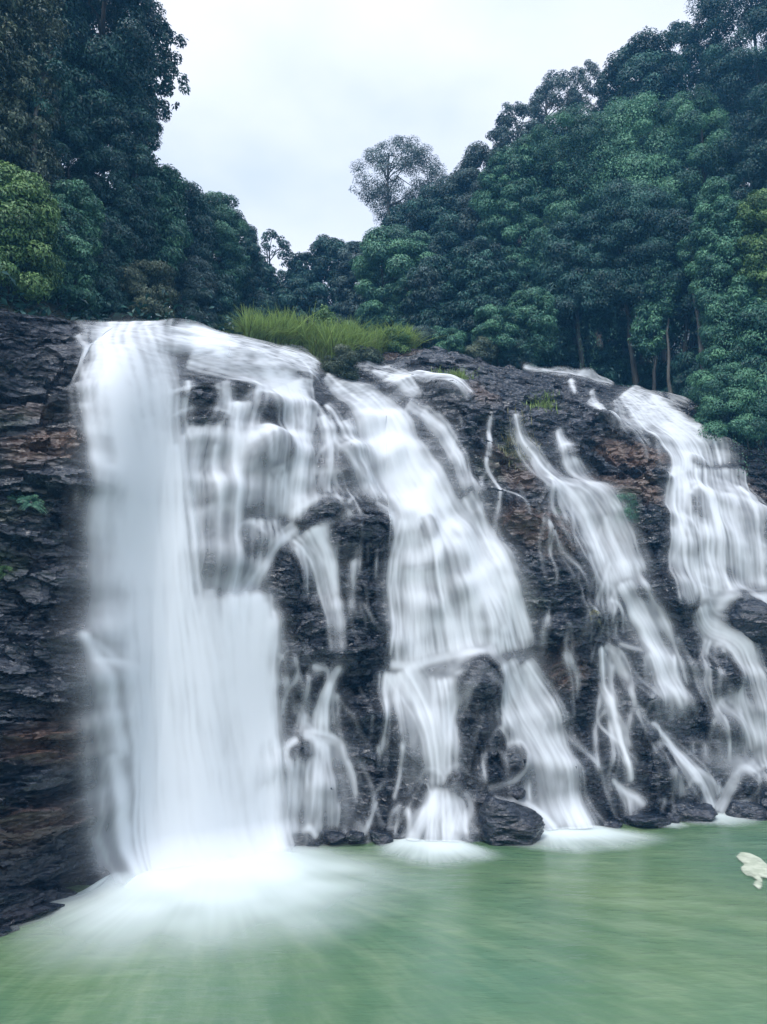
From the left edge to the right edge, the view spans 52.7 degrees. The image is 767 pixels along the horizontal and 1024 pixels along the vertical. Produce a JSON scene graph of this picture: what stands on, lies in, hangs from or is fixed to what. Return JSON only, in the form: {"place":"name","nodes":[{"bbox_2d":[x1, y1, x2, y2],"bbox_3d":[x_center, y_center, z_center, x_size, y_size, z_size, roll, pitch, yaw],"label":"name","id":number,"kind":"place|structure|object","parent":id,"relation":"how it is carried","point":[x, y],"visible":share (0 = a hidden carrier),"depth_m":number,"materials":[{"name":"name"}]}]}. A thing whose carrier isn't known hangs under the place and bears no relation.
{"place":"outdoors","nodes":[
{"label":"outdoors","id":0,"kind":"place"},
{"bbox_2d":[0,285,730,416],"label":"forest floor","id":1,"kind":"structure","parent":0,"point":[49,305],"depth_m":26.71,"materials":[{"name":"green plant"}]},
{"bbox_2d":[0,0,22,168],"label":"forest tree","id":2,"kind":"object","parent":1,"relation":"on","point":[5,60],"visible":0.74,"depth_m":26.91,"materials":[{"name":"green plant"}]},
{"bbox_2d":[0,160,65,303],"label":"shrub","id":3,"kind":"object","parent":1,"relation":"on","point":[28,207],"visible":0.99,"depth_m":25.36,"materials":[{"name":"green plant"}]},
{"bbox_2d":[0,0,69,224],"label":"forest tree","id":4,"kind":"object","parent":1,"relation":"on","point":[44,23],"visible":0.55,"depth_m":27.86,"materials":[{"name":"green plant"}]},
{"bbox_2d":[17,36,71,293],"bbox_3d":[-12.488,-12.380,27.715,1.917,10.583,1.816,0,-10,0],"label":"forest tree","id":5,"kind":"object","parent":1,"relation":"on","point":[58,69],"visible":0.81,"depth_m":28.09,"materials":[{"name":"green plant"}]},
{"bbox_2d":[6,0,96,143],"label":"forest tree","id":6,"kind":"object","parent":1,"relation":"on","point":[82,21],"visible":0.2,"depth_m":33.06,"materials":[{"name":"green plant"}]},
{"bbox_2d":[18,110,108,216],"bbox_3d":[-13.852,-12.089,32.524,4.232,10.137,4.533,0,-10,0],"label":"forest tree","id":7,"kind":"object","parent":1,"relation":"on","point":[80,134],"visible":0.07,"depth_m":32.95,"materials":[{"name":"green plant"}]},
{"bbox_2d":[43,178,105,316],"bbox_3d":[-11.692,-9.689,28.695,2.456,5.266,2.754,0,-10,0],"label":"shrub","id":8,"kind":"object","parent":1,"relation":"on","point":[78,201],"visible":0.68,"depth_m":28.13,"materials":[{"name":"green plant"}]},
{"bbox_2d":[62,211,143,321],"bbox_3d":[-11.641,-9.557,31.657,3.656,5.464,3.431,0,-10,0],"label":"shrub","id":9,"kind":"object","parent":1,"relation":"on","point":[119,242],"visible":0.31,"depth_m":30.96,"materials":[{"name":"green plant"}]},
{"bbox_2d":[51,0,165,178],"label":"forest tree","id":10,"kind":"object","parent":1,"relation":"on","point":[104,49],"visible":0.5,"depth_m":34.06,"materials":[{"name":"green plant"}]},
{"bbox_2d":[69,79,163,284],"bbox_3d":[-12.255,-12.947,34.916,4.608,13.876,4.759,0,-10,0],"label":"forest tree","id":11,"kind":"object","parent":1,"relation":"on","point":[119,164],"visible":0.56,"depth_m":34.23,"materials":[{"name":"green plant"}]},
{"bbox_2d":[106,259,180,327],"bbox_3d":[-9.946,-8.619,32.002,3.048,3.952,2.835,0,-10,0],"label":"shrub","id":12,"kind":"object","parent":1,"relation":"on","point":[141,274],"visible":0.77,"depth_m":31.38,"materials":[{"name":"green plant"}]},
{"bbox_2d":[104,7,190,258],"bbox_3d":[-11.605,-15.234,36.329,4.214,18.719,4.061,-4,-11,21],"label":"forest tree","id":13,"kind":"object","parent":1,"relation":"on","point":[169,64],"visible":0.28,"depth_m":37.21,"materials":[{"name":"green plant"}]},
{"bbox_2d":[107,154,193,292],"bbox_3d":[-11.151,-11.576,36.567,3.875,11.388,3.778,0,-10,0],"label":"forest tree","id":14,"kind":"object","parent":1,"relation":"on","point":[170,209],"visible":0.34,"depth_m":36.47,"materials":[{"name":"green plant"}]},
{"bbox_2d":[155,181,217,303],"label":"forest tree","id":15,"kind":"object","parent":1,"relation":"on","point":[202,228],"visible":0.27,"depth_m":40.33,"materials":[{"name":"green plant"}]},
{"bbox_2d":[167,255,218,329],"bbox_3d":[-9.570,-9.356,38.222,2.746,6.907,2.749,0,-10,0],"label":"shrub","id":16,"kind":"object","parent":1,"relation":"on","point":[189,283],"visible":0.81,"depth_m":37.81,"materials":[{"name":"green plant"}]},
{"bbox_2d":[183,191,254,310],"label":"forest tree","id":17,"kind":"object","parent":1,"relation":"on","point":[229,226],"visible":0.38,"depth_m":43.38,"materials":[{"name":"green plant"}]},
{"bbox_2d":[200,273,242,337],"bbox_3d":[-8.700,-8.945,40.202,2.827,7.224,2.750,-4,-11,20],"label":"shrub","id":18,"kind":"object","parent":1,"relation":"on","point":[225,301],"visible":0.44,"depth_m":39.77,"materials":[{"name":"green plant"}]},
{"bbox_2d":[213,218,265,307],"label":"forest tree","id":19,"kind":"object","parent":1,"relation":"on","point":[254,253],"visible":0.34,"depth_m":46.81,"materials":[{"name":"green plant"}]},
{"bbox_2d":[234,290,279,335],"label":"shrub","id":20,"kind":"object","parent":1,"relation":"on","point":[265,300],"visible":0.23,"depth_m":45.08,"materials":[{"name":"green plant"}]},
{"bbox_2d":[257,259,282,299],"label":"forest tree","id":21,"kind":"object","parent":1,"relation":"on","point":[267,280],"visible":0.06,"depth_m":53.05,"materials":[{"name":"green plant"}]},
{"bbox_2d":[260,229,294,293],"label":"forest tree","id":22,"kind":"object","parent":1,"relation":"on","point":[283,247],"visible":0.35,"depth_m":57.67,"materials":[{"name":"green plant"}]},
{"bbox_2d":[273,276,329,321],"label":"forest tree","id":23,"kind":"object","parent":1,"relation":"on","point":[296,290],"visible":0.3,"depth_m":52.54,"materials":[{"name":"green plant"}]},
{"bbox_2d":[279,251,327,301],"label":"forest tree","id":24,"kind":"object","parent":1,"relation":"on","point":[297,268],"visible":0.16,"depth_m":59.24,"materials":[{"name":"green plant"}]},
{"bbox_2d":[313,304,338,334],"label":"shrub","id":25,"kind":"object","parent":1,"relation":"on","point":[325,313],"visible":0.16,"depth_m":35.03,"materials":[{"name":"green plant"}]},
{"bbox_2d":[298,234,358,322],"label":"forest tree","id":26,"kind":"object","parent":1,"relation":"on","point":[324,260],"visible":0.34,"depth_m":56.89,"materials":[{"name":"green plant"}]},
{"bbox_2d":[334,241,380,328],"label":"forest tree","id":27,"kind":"object","parent":1,"relation":"on","point":[346,276],"visible":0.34,"depth_m":54.64,"materials":[{"name":"green plant"}]},
{"bbox_2d":[0,265,735,417],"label":"undergrowth","id":28,"kind":"object","parent":1,"relation":"on","point":[103,318],"visible":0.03,"depth_m":28.39,"materials":[{"name":"green plant"}]},
{"bbox_2d":[349,224,436,335],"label":"forest tree","id":29,"kind":"object","parent":1,"relation":"on","point":[389,249],"visible":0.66,"depth_m":47.53,"materials":[{"name":"green plant"}]},
{"bbox_2d":[380,327,410,353],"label":"shrub","id":30,"kind":"object","parent":1,"relation":"on","point":[405,347],"visible":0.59,"depth_m":36.56,"materials":[{"name":"green plant"}]},
{"bbox_2d":[349,134,447,225],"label":"forest tree","id":31,"kind":"object","parent":1,"relation":"on","point":[407,164],"visible":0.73,"depth_m":60.31,"materials":[{"name":"green plant"}]},
{"bbox_2d":[391,275,414,309],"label":"forest tree","id":32,"kind":"object","parent":1,"relation":"on","point":[399,290],"visible":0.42,"depth_m":45.62,"materials":[{"name":"green plant"}]},
{"bbox_2d":[377,199,444,302],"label":"forest tree","id":33,"kind":"object","parent":1,"relation":"on","point":[402,218],"visible":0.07,"depth_m":55.31,"materials":[{"name":"green plant"}]},
{"bbox_2d":[406,325,437,348],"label":"shrub","id":34,"kind":"object","parent":1,"relation":"on","point":[427,329],"visible":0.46,"depth_m":39.15,"materials":[{"name":"green plant"}]},
{"bbox_2d":[407,266,446,326],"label":"forest tree","id":35,"kind":"object","parent":1,"relation":"on","point":[430,284],"visible":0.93,"depth_m":44.13,"materials":[{"name":"green plant"}]},
{"bbox_2d":[394,254,466,344],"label":"forest tree","id":36,"kind":"object","parent":1,"relation":"on","point":[418,312],"visible":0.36,"depth_m":44.60,"materials":[{"name":"green plant"}]},
{"bbox_2d":[406,181,477,318],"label":"forest tree","id":37,"kind":"object","parent":1,"relation":"on","point":[429,208],"visible":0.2,"depth_m":51.72,"materials":[{"name":"green plant"}]},
{"bbox_2d":[426,325,467,353],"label":"shrub","id":38,"kind":"object","parent":1,"relation":"on","point":[453,340],"visible":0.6,"depth_m":39.49,"materials":[{"name":"green plant"}]},
{"bbox_2d":[435,140,523,253],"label":"forest tree","id":39,"kind":"object","parent":1,"relation":"on","point":[464,176],"visible":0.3,"depth_m":52.47,"materials":[{"name":"green plant"}]},
{"bbox_2d":[463,336,499,364],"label":"shrub","id":40,"kind":"object","parent":1,"relation":"on","point":[489,354],"visible":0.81,"depth_m":39.30,"materials":[{"name":"green plant"}]},
{"bbox_2d":[440,235,524,365],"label":"forest tree","id":41,"kind":"object","parent":1,"relation":"on","point":[487,274],"visible":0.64,"depth_m":43.78,"materials":[{"name":"green plant"}]},
{"bbox_2d":[469,303,528,366],"bbox_3d":[5.987,-8.698,40.513,3.190,4.338,3.307,0,-10,0],"label":"young tree","id":42,"kind":"object","parent":1,"relation":"on","point":[489,319],"visible":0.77,"depth_m":39.91,"materials":[{"name":"green plant"}]},
{"bbox_2d":[467,133,561,373],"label":"forest tree","id":43,"kind":"object","parent":1,"relation":"on","point":[510,224],"visible":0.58,"depth_m":47.02,"materials":[{"name":"green plant"}]},
{"bbox_2d":[485,101,545,247],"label":"forest tree","id":44,"kind":"object","parent":1,"relation":"on","point":[503,134],"visible":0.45,"depth_m":56.93,"materials":[{"name":"green plant"}]},
{"bbox_2d":[499,337,537,370],"bbox_3d":[7.029,-7.850,40.496,2.189,2.342,2.363,0,-10,0],"label":"shrub","id":45,"kind":"object","parent":1,"relation":"on","point":[521,361],"visible":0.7,"depth_m":39.81,"materials":[{"name":"green plant"}]},
{"bbox_2d":[505,282,558,368],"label":"forest tree","id":46,"kind":"object","parent":1,"relation":"on","point":[536,316],"visible":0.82,"depth_m":40.41,"materials":[{"name":"green plant"}]},
{"bbox_2d":[510,121,596,372],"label":"forest tree","id":47,"kind":"object","parent":1,"relation":"on","point":[584,346],"visible":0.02,"depth_m":58.69,"materials":[{"name":"green plant"}]},
{"bbox_2d":[528,69,585,374],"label":"forest tree","id":48,"kind":"object","parent":1,"relation":"on","point":[541,94],"visible":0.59,"depth_m":59.48,"materials":[{"name":"green plant"}]},
{"bbox_2d":[537,320,587,374],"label":"shrub","id":49,"kind":"object","parent":1,"relation":"on","point":[569,351],"visible":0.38,"depth_m":45.30,"materials":[{"name":"green plant"}]},
{"bbox_2d":[518,100,638,375],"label":"forest tree","id":50,"kind":"object","parent":1,"relation":"on","point":[562,161],"visible":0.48,"depth_m":45.80,"materials":[{"name":"green plant"}]},
{"bbox_2d":[529,209,631,381],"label":"forest tree","id":51,"kind":"object","parent":1,"relation":"on","point":[565,303],"visible":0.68,"depth_m":43.71,"materials":[{"name":"green plant"}]},
{"bbox_2d":[567,59,609,348],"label":"forest tree","id":52,"kind":"object","parent":1,"relation":"on","point":[594,69],"visible":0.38,"depth_m":59.60,"materials":[{"name":"green plant"}]},
{"bbox_2d":[572,346,631,385],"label":"shrub","id":53,"kind":"object","parent":1,"relation":"on","point":[600,361],"visible":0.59,"depth_m":45.11,"materials":[{"name":"green plant"}]},
{"bbox_2d":[573,105,691,362],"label":"forest tree","id":54,"kind":"object","parent":1,"relation":"on","point":[623,346],"visible":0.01,"depth_m":60.34,"materials":[{"name":"green plant"}]},
{"bbox_2d":[580,178,685,388],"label":"forest tree","id":55,"kind":"object","parent":1,"relation":"on","point":[648,213],"visible":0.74,"depth_m":42.48,"materials":[{"name":"green plant"}]},
{"bbox_2d":[572,90,698,391],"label":"forest tree","id":56,"kind":"object","parent":1,"relation":"on","point":[623,114],"visible":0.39,"depth_m":45.82,"materials":[{"name":"green plant"}]},
{"bbox_2d":[594,25,691,363],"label":"forest tree","id":57,"kind":"object","parent":1,"relation":"on","point":[645,61],"visible":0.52,"depth_m":52.09,"materials":[{"name":"green plant"}]},
{"bbox_2d":[624,359,666,390],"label":"shrub","id":58,"kind":"object","parent":1,"relation":"on","point":[646,371],"visible":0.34,"depth_m":44.70,"materials":[{"name":"green plant"}]},
{"bbox_2d":[628,296,671,392],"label":"forest tree","id":59,"kind":"object","parent":1,"relation":"on","point":[659,326],"visible":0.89,"depth_m":41.50,"materials":[{"name":"green plant"}]},
{"bbox_2d":[642,259,681,394],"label":"forest tree","id":60,"kind":"object","parent":1,"relation":"on","point":[667,307],"visible":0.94,"depth_m":41.11,"materials":[{"name":"green plant"}]},
{"bbox_2d":[619,131,707,366],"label":"forest tree","id":61,"kind":"object","parent":1,"relation":"on","point":[693,341],"depth_m":59.82,"materials":[{"name":"green plant"}]},
{"bbox_2d":[626,207,724,398],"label":"forest tree","id":62,"kind":"object","parent":1,"relation":"on","point":[685,303],"visible":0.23,"depth_m":41.76,"materials":[{"name":"green plant"}]},
{"bbox_2d":[658,345,705,402],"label":"shrub","id":63,"kind":"object","parent":1,"relation":"on","point":[679,366],"visible":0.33,"depth_m":41.20,"materials":[{"name":"green plant"}]},
{"bbox_2d":[664,19,709,174],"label":"forest tree","id":64,"kind":"object","parent":1,"relation":"on","point":[676,27],"visible":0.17,"depth_m":56.02,"materials":[{"name":"green plant"}]},
{"bbox_2d":[645,82,747,351],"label":"forest tree","id":65,"kind":"object","parent":1,"relation":"on","point":[681,112],"visible":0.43,"depth_m":44.77,"materials":[{"name":"green plant"}]},
{"bbox_2d":[676,0,766,177],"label":"forest tree","id":66,"kind":"object","parent":1,"relation":"on","point":[737,65],"visible":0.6,"depth_m":51.83,"materials":[{"name":"green plant"}]},
{"bbox_2d":[708,124,766,363],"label":"forest tree","id":67,"kind":"object","parent":1,"relation":"on","point":[750,170],"visible":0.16,"depth_m":42.80,"materials":[{"name":"green plant"}]},
{"bbox_2d":[0,308,766,936],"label":"rock cliff","id":68,"kind":"structure","parent":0,"point":[56,822],"depth_m":26.42,"materials":[{"name":"stone"}]},
{"bbox_2d":[16,494,48,513],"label":"fern","id":69,"kind":"object","parent":68,"relation":"on","point":[34,503],"visible":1,"depth_m":20.33,"materials":[{"name":"green plant"}]},
{"bbox_2d":[78,321,291,877],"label":"waterfall","id":70,"kind":"structure","parent":68,"relation":"on","point":[187,719],"depth_m":22.22,"materials":[{"name":"liquid"}]},
{"bbox_2d":[180,335,376,624],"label":"waterfall","id":71,"kind":"structure","parent":68,"relation":"on","point":[288,492],"depth_m":26.24,"materials":[{"name":"liquid"}]},
{"bbox_2d":[283,666,369,837],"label":"cascade","id":72,"kind":"object","parent":68,"relation":"on","point":[319,736],"visible":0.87,"depth_m":24.14,"materials":[{"name":"liquid"}]},
{"bbox_2d":[218,302,446,362],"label":"tall grass","id":73,"kind":"structure","parent":68,"relation":"on","point":[326,340],"depth_m":33.45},
{"bbox_2d":[321,830,345,843],"bbox_3d":[-1.570,10.016,23.961,0.878,0.363,0.760,-5,-11,25],"label":"boulder","id":74,"kind":"object","parent":68,"relation":"on","point":[333,836],"visible":0.93,"depth_m":23.70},
{"bbox_2d":[319,344,361,381],"bbox_3d":[-1.754,-6.007,32.247,1.806,2.038,1.843,0,-10,0],"label":"shrub","id":75,"kind":"object","parent":68,"relation":"on","point":[344,363],"visible":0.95,"depth_m":31.78,"materials":[{"name":"green plant"}]},
{"bbox_2d":[345,831,363,841],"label":"boulder","id":76,"kind":"object","parent":68,"relation":"on","point":[354,836],"visible":1,"depth_m":23.74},
{"bbox_2d":[353,344,384,364],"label":"shrub","id":77,"kind":"object","parent":68,"relation":"on","point":[371,354],"visible":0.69,"depth_m":34.57,"materials":[{"name":"green plant"}]},
{"bbox_2d":[365,360,470,392],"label":"cascade","id":78,"kind":"object","parent":68,"relation":"on","point":[399,377],"visible":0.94,"depth_m":32.95,"materials":[{"name":"liquid"}]},
{"bbox_2d":[431,365,483,379],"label":"grass tuft","id":79,"kind":"object","parent":68,"relation":"on","point":[458,373],"visible":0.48,"depth_m":34.83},
{"bbox_2d":[325,372,592,840],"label":"waterfall","id":80,"kind":"structure","parent":68,"relation":"on","point":[414,481],"depth_m":27.18,"materials":[{"name":"liquid"}]},
{"bbox_2d":[471,790,491,805],"bbox_3d":[3.177,9.287,25.128,0.714,0.534,0.619,0,-10,0],"label":"boulder","id":81,"kind":"object","parent":68,"relation":"on","point":[478,797],"visible":0.64,"depth_m":24.94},
{"bbox_2d":[504,784,526,801],"bbox_3d":[4.368,9.385,25.877,0.891,0.579,0.971,-5,-11,28],"label":"boulder","id":82,"kind":"object","parent":68,"relation":"on","point":[514,792],"visible":0.87,"depth_m":25.53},
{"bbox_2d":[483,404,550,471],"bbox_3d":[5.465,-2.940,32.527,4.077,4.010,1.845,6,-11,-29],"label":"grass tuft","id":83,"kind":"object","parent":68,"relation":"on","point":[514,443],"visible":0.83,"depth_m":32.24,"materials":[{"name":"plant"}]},
{"bbox_2d":[522,389,560,413],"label":"grass tuft","id":84,"kind":"object","parent":68,"relation":"on","point":[545,404],"visible":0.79,"depth_m":34.76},
{"bbox_2d":[515,415,714,809],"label":"waterfall","id":85,"kind":"structure","parent":68,"relation":"on","point":[615,561],"depth_m":29.82,"materials":[{"name":"liquid"}]},
{"bbox_2d":[613,492,639,523],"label":"shrub","id":86,"kind":"object","parent":68,"relation":"on","point":[626,513],"visible":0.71,"depth_m":31.32,"materials":[{"name":"green plant"}]},
{"bbox_2d":[524,366,766,810],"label":"waterfall","id":87,"kind":"structure","parent":68,"relation":"on","point":[678,429],"depth_m":32.10,"materials":[{"name":"liquid"}]},
{"bbox_2d":[675,235,715,402],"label":"forest tree","id":88,"kind":"object","parent":68,"relation":"on","point":[684,255],"visible":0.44,"depth_m":40.20,"materials":[{"name":"green plant"}]},
{"bbox_2d":[684,176,764,412],"bbox_3d":[17.163,-11.085,38.822,3.598,12.465,3.644,0,-10,0],"label":"forest tree","id":89,"kind":"object","parent":68,"relation":"on","point":[726,299],"visible":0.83,"depth_m":38.35,"materials":[{"name":"green plant"}]},
{"bbox_2d":[685,361,766,475],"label":"shrub","id":90,"kind":"object","parent":68,"relation":"on","point":[709,392],"visible":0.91,"depth_m":35.92,"materials":[{"name":"green plant"}]},
{"bbox_2d":[723,296,766,467],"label":"shrub","id":91,"kind":"object","parent":68,"relation":"on","point":[753,313],"visible":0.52,"depth_m":36.43,"materials":[{"name":"green plant"}]},
{"bbox_2d":[728,598,766,645],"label":"boulder","id":92,"kind":"object","parent":68,"relation":"on","point":[747,618],"visible":0.98,"depth_m":30.20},
{"bbox_2d":[729,188,766,304],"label":"forest tree","id":93,"kind":"object","parent":68,"relation":"on","point":[752,213],"visible":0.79,"depth_m":37.71,"materials":[{"name":"green plant"}]},
{"bbox_2d":[744,68,766,228],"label":"forest tree","id":94,"kind":"object","parent":68,"relation":"on","point":[761,149],"visible":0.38,"depth_m":42.36,"materials":[{"name":"green plant"}]},
{"bbox_2d":[0,819,766,1023],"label":"pool water","id":95,"kind":"structure","parent":0,"point":[666,925],"depth_m":15.67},
{"bbox_2d":[36,886,77,902],"bbox_3d":[-8.270,9.515,19.054,1.262,0.708,1.624,10,-14,-44],"label":"boulder","id":96,"kind":"object","parent":95,"relation":"in","point":[57,894],"visible":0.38,"depth_m":18.65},
{"bbox_2d":[65,846,351,930],"bbox_3d":[-2.955,9.270,18.983,7.914,0.220,12.616,-6,-12,32],"label":"splash foam","id":97,"kind":"object","parent":95,"relation":"on","point":[210,893],"visible":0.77,"depth_m":19.11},
{"bbox_2d":[369,831,392,845],"bbox_3d":[-0.067,10.147,24.130,0.752,0.430,0.587,0,-10,0],"label":"boulder","id":98,"kind":"object","parent":95,"relation":"in","point":[381,838],"visible":1,"depth_m":23.91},
{"bbox_2d":[391,825,407,839],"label":"boulder","id":99,"kind":"object","parent":95,"relation":"in","point":[400,832],"visible":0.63,"depth_m":24.30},
{"bbox_2d":[388,838,478,857],"bbox_3d":[1.433,10.057,23.020,3.428,0.070,4.107,8,-13,-39],"label":"splash foam","id":100,"kind":"object","parent":95,"relation":"on","point":[431,849],"visible":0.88,"depth_m":23.35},
{"bbox_2d":[475,796,544,845],"bbox_3d":[4.003,9.848,24.678,2.278,1.630,2.118,0,-10,0],"label":"boulder","id":101,"kind":"object","parent":95,"relation":"in","point":[499,822],"visible":0.83,"depth_m":23.88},
{"bbox_2d":[539,825,634,844],"bbox_3d":[6.655,10.312,24.473,6.700,0.070,3.403,4,-11,-21],"label":"splash foam","id":102,"kind":"object","parent":95,"relation":"on","point":[565,835],"visible":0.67,"depth_m":24.93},
{"bbox_2d":[623,812,670,827],"bbox_3d":[9.286,10.719,26.812,2.067,0.570,1.404,5,-11,-28],"label":"boulder","id":103,"kind":"object","parent":95,"relation":"in","point":[646,820],"visible":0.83,"depth_m":26.27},
{"bbox_2d":[670,801,717,822],"bbox_3d":[10.976,10.656,27.455,1.638,0.907,1.242,0,-10,0],"label":"boulder","id":104,"kind":"object","parent":95,"relation":"in","point":[698,812],"visible":0.61,"depth_m":27.10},
{"bbox_2d":[724,799,766,820],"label":"boulder","id":105,"kind":"object","parent":95,"relation":"in","point":[745,810],"visible":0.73,"depth_m":27.61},
{"bbox_2d":[737,852,766,887],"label":"floating froth","id":106,"kind":"object","parent":95,"relation":"on","point":[754,866],"visible":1,"depth_m":21.36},
{"bbox_2d":[754,785,766,809],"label":"boulder","id":107,"kind":"object","parent":95,"relation":"in","point":[761,798],"visible":0.62,"depth_m":28.17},
{"bbox_2d":[61,0,766,329],"label":"sky","id":108,"kind":"structure","parent":0,"point":[285,95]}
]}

